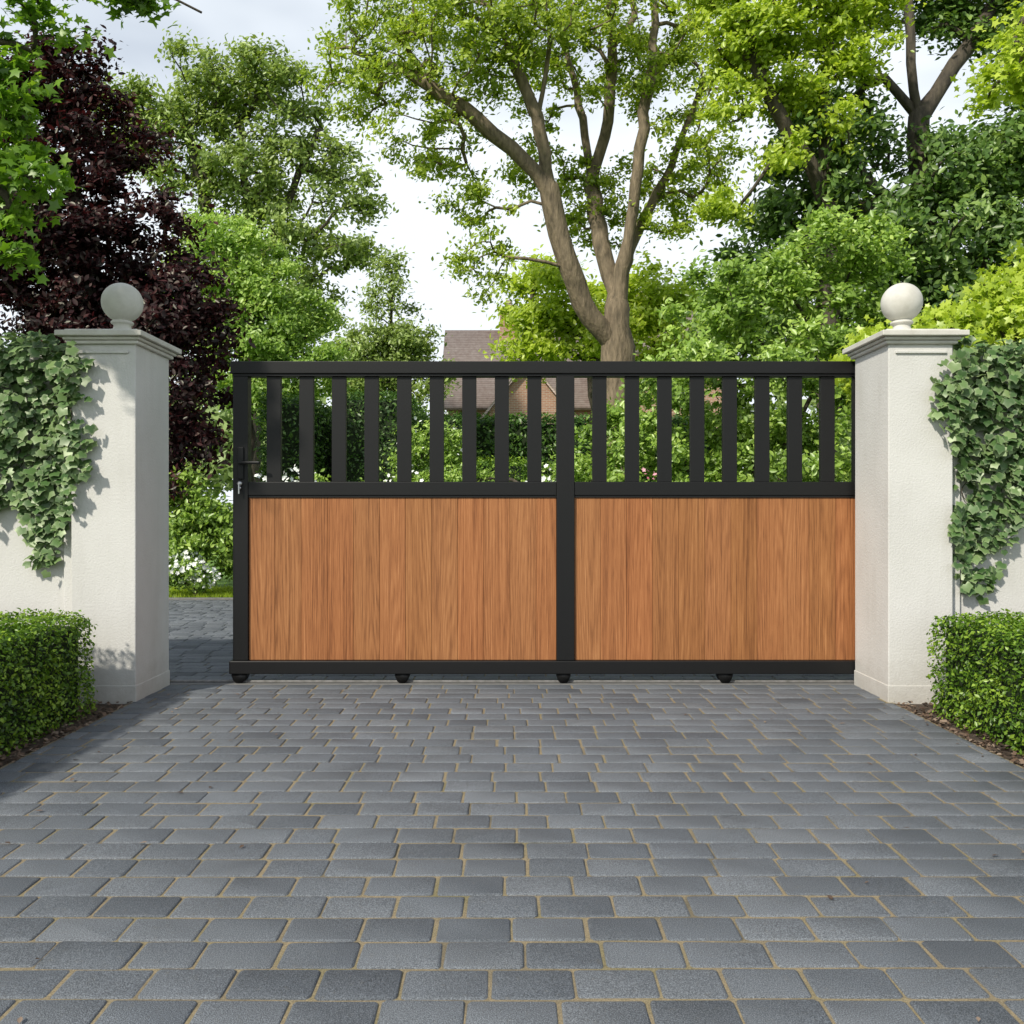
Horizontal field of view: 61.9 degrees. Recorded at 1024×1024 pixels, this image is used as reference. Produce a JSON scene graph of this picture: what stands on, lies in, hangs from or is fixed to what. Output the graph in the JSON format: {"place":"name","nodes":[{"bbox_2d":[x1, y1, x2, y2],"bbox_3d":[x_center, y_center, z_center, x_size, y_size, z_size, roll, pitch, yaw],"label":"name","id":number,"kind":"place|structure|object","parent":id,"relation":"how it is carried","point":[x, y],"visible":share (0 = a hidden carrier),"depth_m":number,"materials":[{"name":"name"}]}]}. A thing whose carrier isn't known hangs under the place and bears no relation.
{"place":"outdoors","nodes":[
{"label":"outdoors","id":0,"kind":"place"},
{"bbox_2d":[172,517,232,588],"bbox_3d":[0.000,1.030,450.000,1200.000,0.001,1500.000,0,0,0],"label":"ground","id":1,"kind":"structure","parent":0,"point":[222,582],"depth_m":12.83,"materials":[{"name":"green plant"}]},
{"bbox_2d":[0,367,63,625],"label":"rendered wall","id":2,"kind":"structure","parent":1,"relation":"on","point":[22,587],"depth_m":4.60,"materials":[{"name":"paint"}]},
{"bbox_2d":[5,355,62,361],"bbox_3d":[-5.700,-0.821,4.730,6.600,0.039,0.330,0,0,0],"label":"coping","id":3,"kind":"object","parent":2,"relation":"on","point":[33,359],"visible":0.06,"depth_m":4.57,"materials":[{"name":"stone"}]},
{"bbox_2d":[0,328,98,578],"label":"ivy","id":4,"kind":"object","parent":2,"relation":"attached to","point":[52,503],"visible":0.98,"depth_m":4.49,"materials":[{"name":"green plant"}]},
{"bbox_2d":[64,374,71,625],"bbox_3d":[-2.363,0.100,4.728,0.072,1.840,0.325,0,0,0],"label":"pilaster","id":5,"kind":"object","parent":2,"relation":"attached to","point":[68,571],"visible":0.01,"depth_m":4.57,"materials":[{"name":"paint"}]},
{"bbox_2d":[0,24,255,516],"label":"copper beech tree","id":6,"kind":"object","parent":1,"relation":"on","point":[74,249],"visible":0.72,"depth_m":10.18,"materials":[{"name":"purple plant"}]},
{"bbox_2d":[169,549,220,595],"bbox_3d":[-3.854,0.716,9.991,0.902,0.574,0.657,0,0,0],"label":"hydrangea","id":7,"kind":"object","parent":1,"relation":"on","point":[186,569],"visible":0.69,"depth_m":9.87,"materials":[{"name":"white plant"}]},
{"bbox_2d":[169,462,232,592],"bbox_3d":[-3.640,0.204,10.227,1.510,1.605,1.161,0,0,-15],"label":"garden shrub","id":8,"kind":"object","parent":1,"relation":"on","point":[201,525],"visible":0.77,"depth_m":10.05,"materials":[{"name":"green plant"}]},
{"bbox_2d":[169,585,232,596],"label":"grass tufts","id":9,"kind":"object","parent":1,"relation":"on","point":[220,591],"visible":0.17,"depth_m":10.15,"materials":[{"name":"green plant"}]},
{"bbox_2d":[88,20,398,481],"bbox_3d":[-8.986,-7.290,28.085,10.607,16.622,5.268,0,0,0],"label":"ash tree","id":10,"kind":"object","parent":1,"relation":"on","point":[204,166],"visible":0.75,"depth_m":27.41,"materials":[{"name":"green plant"}]},
{"bbox_2d":[158,192,359,481],"bbox_3d":[-4.874,-2.306,15.583,4.041,6.676,3.259,0,0,-30],"label":"hornbeam tree","id":11,"kind":"object","parent":1,"relation":"on","point":[289,332],"visible":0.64,"depth_m":15.08,"materials":[{"name":"green plant"}]},
{"bbox_2d":[251,391,331,481],"bbox_3d":[-3.130,-0.333,13.302,0.989,2.730,3.596,0,0,0],"label":"yew hedge","id":12,"kind":"object","parent":1,"relation":"on","point":[290,436],"visible":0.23,"depth_m":11.73,"materials":[{"name":"green plant"}]},
{"bbox_2d":[295,468,385,481],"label":"garden shrub","id":13,"kind":"object","parent":1,"relation":"on","point":[319,476],"depth_m":10.66,"materials":[{"name":"green plant"}]},
{"bbox_2d":[315,245,460,409],"bbox_3d":[-3.252,-2.930,22.052,4.500,7.905,3.131,0,0,0],"label":"birch tree","id":14,"kind":"object","parent":1,"relation":"on","point":[399,341],"visible":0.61,"depth_m":21.64,"materials":[{"name":"green plant"}]},
{"bbox_2d":[347,389,429,481],"bbox_3d":[-2.007,-0.411,13.595,1.302,2.874,2.975,0,0,0],"label":"yew hedge","id":15,"kind":"object","parent":1,"relation":"on","point":[355,431],"visible":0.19,"depth_m":12.33,"materials":[{"name":"green plant"}]},
{"bbox_2d":[427,411,478,467],"bbox_3d":[-1.020,-0.321,15.243,0.764,2.701,3.674,0,0,0],"label":"yew hedge","id":16,"kind":"object","parent":1,"relation":"on","point":[455,420],"visible":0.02,"depth_m":13.64,"materials":[{"name":"green plant"}]},
{"bbox_2d":[254,412,656,481],"bbox_3d":[-0.606,-0.134,10.526,4.936,2.276,2.046,0,0,6],"label":"rose bush","id":17,"kind":"object","parent":1,"relation":"on","point":[452,452],"visible":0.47,"depth_m":10.81,"materials":[{"name":"green plant"}]},
{"bbox_2d":[477,454,526,481],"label":"box hedge","id":18,"kind":"object","parent":1,"relation":"on","point":[517,473],"visible":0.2,"depth_m":12.10,"materials":[{"name":"green plant"}]},
{"bbox_2d":[169,375,850,517],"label":"distant trees","id":19,"kind":"object","parent":1,"relation":"on","point":[226,473],"depth_m":41.30,"materials":[{"name":"green plant"}]},
{"bbox_2d":[479,462,554,477],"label":"box hedge","id":20,"kind":"object","parent":1,"relation":"on","point":[548,472],"visible":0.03,"depth_m":16.11,"materials":[{"name":"green plant"}]},
{"bbox_2d":[291,0,762,473],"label":"beech tree","id":21,"kind":"object","parent":1,"relation":"on","point":[609,330],"visible":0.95,"depth_m":14.53,"materials":[{"name":"green plant"}]},
{"bbox_2d":[421,411,720,481],"bbox_3d":[0.031,-0.930,25.007,12.410,4.041,2.428,0,0,0],"label":"yew hedge","id":22,"kind":"object","parent":1,"relation":"on","point":[486,436],"visible":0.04,"depth_m":24.20,"materials":[{"name":"green plant"}]},
{"bbox_2d":[478,244,711,481],"bbox_3d":[2.243,-2.634,20.341,6.068,7.298,3.518,0,0,0],"label":"lime tree","id":23,"kind":"object","parent":1,"relation":"on","point":[549,316],"visible":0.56,"depth_m":19.70,"materials":[{"name":"green plant"}]},
{"bbox_2d":[574,198,930,481],"bbox_3d":[2.918,-1.277,10.140,4.554,4.585,2.641,0,0,0],"label":"laurel bush","id":24,"kind":"object","parent":1,"relation":"on","point":[741,291],"visible":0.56,"depth_m":9.71,"materials":[{"name":"green plant"}]},
{"bbox_2d":[668,0,926,481],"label":"lime tree","id":25,"kind":"object","parent":1,"relation":"on","point":[758,49],"visible":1,"depth_m":11.83,"materials":[{"name":"green plant"}]},
{"bbox_2d":[663,0,1023,396],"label":"oak tree","id":26,"kind":"object","parent":1,"relation":"on","point":[974,185],"visible":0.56,"depth_m":12.29,"materials":[{"name":"green plant"}]},
{"bbox_2d":[854,670,945,703],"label":"plinth","id":27,"kind":"structure","parent":1,"relation":"on","point":[902,694],"depth_m":4.50,"materials":[{"name":"paint"}]},
{"bbox_2d":[855,344,951,685],"bbox_3d":[2.155,0.058,4.720,0.340,1.885,0.440,0,0,0],"label":"shaft","id":28,"kind":"object","parent":27,"relation":"on","point":[903,513],"visible":0.84,"depth_m":4.50,"materials":[{"name":"paint"}]},
{"bbox_2d":[850,340,957,359],"bbox_3d":[2.155,-0.893,4.720,0.380,0.019,0.480,0,0,0],"label":"neck moulding","id":29,"kind":"object","parent":28,"relation":"on","point":[879,346],"visible":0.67,"depth_m":4.48,"materials":[{"name":"stone"}]},
{"bbox_2d":[847,336,961,356],"bbox_3d":[2.155,-0.912,4.720,0.406,0.018,0.506,0,0,0],"label":"bed moulding","id":30,"kind":"object","parent":29,"relation":"on","point":[872,344],"visible":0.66,"depth_m":4.47,"materials":[{"name":"stone"}]},
{"bbox_2d":[842,330,969,353],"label":"cap slab","id":31,"kind":"structure","parent":30,"relation":"on","point":[871,339],"depth_m":4.44,"materials":[{"name":"stone"}]},
{"bbox_2d":[886,329,959,329],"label":"gate pillar","id":32,"kind":"structure","parent":31,"relation":"on","point":[922,329],"depth_m":4.48,"materials":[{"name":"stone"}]},
{"bbox_2d":[880,283,922,328],"bbox_3d":[2.155,-1.113,4.720,0.216,0.302,0.216,0,0,0],"label":"ball finial","id":33,"kind":"object","parent":32,"relation":"on","point":[901,304],"visible":0.81,"depth_m":4.65,"materials":[{"name":"stone"}]},
{"bbox_2d":[895,351,946,353],"bbox_3d":[2.155,-0.843,4.494,0.270,0.015,0.012,0,0,0],"label":"astragal","id":34,"kind":"object","parent":28,"relation":"attached to","point":[920,352],"visible":1,"depth_m":4.49,"materials":[{"name":"paint"}]},
{"bbox_2d":[960,365,1023,625],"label":"rendered wall","id":35,"kind":"structure","parent":1,"relation":"on","point":[1008,593],"depth_m":4.60,"materials":[{"name":"paint"}]},
{"bbox_2d":[952,359,959,625],"bbox_3d":[2.363,0.100,4.728,0.072,1.840,0.325,0,0,0],"label":"pilaster","id":36,"kind":"object","parent":35,"relation":"attached to","point":[956,582],"visible":0.01,"depth_m":4.57,"materials":[{"name":"paint"}]},
{"bbox_2d":[957,355,984,362],"bbox_3d":[5.700,-0.821,4.730,6.600,0.039,0.330,0,0,0],"label":"coping","id":37,"kind":"object","parent":35,"relation":"on","point":[982,359],"depth_m":4.57,"materials":[{"name":"stone"}]},
{"bbox_2d":[927,335,1023,604],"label":"ivy","id":38,"kind":"object","parent":35,"relation":"attached to","point":[958,407],"visible":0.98,"depth_m":4.50,"materials":[{"name":"green plant"}]},
{"bbox_2d":[0,597,1023,1023],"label":"driveway","id":39,"kind":"structure","parent":0,"point":[536,855],"depth_m":2.47,"materials":[{"name":"grey stone"}]},
{"bbox_2d":[78,670,169,703],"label":"plinth","id":40,"kind":"structure","parent":39,"relation":"on","point":[115,694],"depth_m":4.50,"materials":[{"name":"paint"}]},
{"bbox_2d":[72,344,168,685],"bbox_3d":[-2.155,0.058,4.720,0.340,1.885,0.440,0,0,0],"label":"shaft","id":41,"kind":"object","parent":40,"relation":"on","point":[120,556],"visible":0.74,"depth_m":4.50,"materials":[{"name":"paint"}]},
{"bbox_2d":[78,351,128,353],"bbox_3d":[-2.155,-0.843,4.494,0.270,0.015,0.012,0,0,0],"label":"astragal","id":42,"kind":"object","parent":41,"relation":"attached to","point":[103,352],"visible":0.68,"depth_m":4.49,"materials":[{"name":"paint"}]},
{"bbox_2d":[66,340,173,359],"bbox_3d":[-2.155,-0.893,4.720,0.380,0.019,0.480,0,0,0],"label":"neck moulding","id":43,"kind":"object","parent":41,"relation":"on","point":[150,348],"visible":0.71,"depth_m":4.48,"materials":[{"name":"stone"}]},
{"bbox_2d":[62,336,176,356],"bbox_3d":[-2.155,-0.912,4.720,0.406,0.018,0.506,0,0,0],"label":"bed moulding","id":44,"kind":"object","parent":43,"relation":"on","point":[151,344],"visible":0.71,"depth_m":4.47,"materials":[{"name":"stone"}]},
{"bbox_2d":[54,330,181,353],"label":"cap slab","id":45,"kind":"structure","parent":44,"relation":"on","point":[149,338],"depth_m":4.44,"materials":[{"name":"stone"}]},
{"bbox_2d":[64,329,137,329],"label":"gate pillar","id":46,"kind":"structure","parent":45,"relation":"on","point":[100,329],"depth_m":4.48,"materials":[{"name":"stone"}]},
{"bbox_2d":[101,283,143,328],"bbox_3d":[-2.155,-1.113,4.720,0.216,0.302,0.216,0,0,0],"label":"ball finial","id":47,"kind":"object","parent":46,"relation":"on","point":[122,304],"visible":0.86,"depth_m":4.65,"materials":[{"name":"stone"}]},
{"bbox_2d":[170,680,853,684],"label":"gate track","id":48,"kind":"structure","parent":39,"relation":"on","point":[515,682],"depth_m":5.00,"materials":[{"name":"metal"}]},
{"bbox_2d":[229,361,854,682],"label":"sliding gate","id":49,"kind":"structure","parent":48,"relation":"on","point":[564,577],"depth_m":4.99,"materials":[{"name":"brown wood"}]},
{"bbox_2d":[0,701,1023,768],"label":"planting bed","id":50,"kind":"object","parent":39,"relation":"on","point":[924,710],"visible":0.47,"depth_m":3.88,"materials":[{"name":"soil"}]},
{"bbox_2d":[0,608,97,757],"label":"box hedge","id":51,"kind":"object","parent":50,"relation":"on","point":[40,679],"visible":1,"depth_m":3.89,"materials":[{"name":"green plant"}]},
{"bbox_2d":[0,0,201,285],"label":"maple tree","id":52,"kind":"object","parent":50,"relation":"on","point":[23,163],"visible":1,"depth_m":4.00,"materials":[{"name":"green plant"}]},
{"bbox_2d":[926,608,1023,754],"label":"box hedge","id":53,"kind":"object","parent":50,"relation":"on","point":[982,663],"visible":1,"depth_m":3.89,"materials":[{"name":"green plant"}]},
{"bbox_2d":[0,0,1023,512],"label":"sky","id":54,"kind":"structure","parent":0,"point":[423,232],"materials":[{"name":"white"}]},
{"bbox_2d":[446,410,590,423],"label":"walls","id":55,"kind":"structure","parent":0,"point":[577,412],"depth_m":39.00,"materials":[{"name":"paint"}]},
{"bbox_2d":[443,330,590,409],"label":"roof","id":56,"kind":"structure","parent":55,"relation":"on","point":[465,345],"depth_m":40.67,"materials":[{"name":"tile"}]},
{"bbox_2d":[500,315,514,340],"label":"chimney","id":57,"kind":"object","parent":56,"relation":"on","point":[502,331],"visible":0.04,"depth_m":41.50,"materials":[{"name":"brick"}]},
{"bbox_2d":[488,412,555,423],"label":"wing walls","id":58,"kind":"structure","parent":0,"point":[492,413],"depth_m":36.00,"materials":[{"name":"beige brick"}]},
{"bbox_2d":[489,378,555,411],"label":"wing gable","id":59,"kind":"structure","parent":58,"relation":"on","point":[518,399],"depth_m":35.99,"materials":[{"name":"beige brick"}]},
{"bbox_2d":[481,359,575,417],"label":"wing roof","id":60,"kind":"structure","parent":59,"relation":"on","point":[510,383],"depth_m":35.70,"materials":[{"name":"brown"}]},
{"bbox_2d":[635,291,698,353],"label":"tower roof","id":61,"kind":"structure","parent":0,"point":[688,318],"depth_m":37.29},
{"bbox_2d":[820,1,1023,407],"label":"maple tree","id":62,"kind":"object","parent":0,"point":[992,311],"visible":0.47,"depth_m":6.95,"materials":[{"name":"green plant"}]}
]}

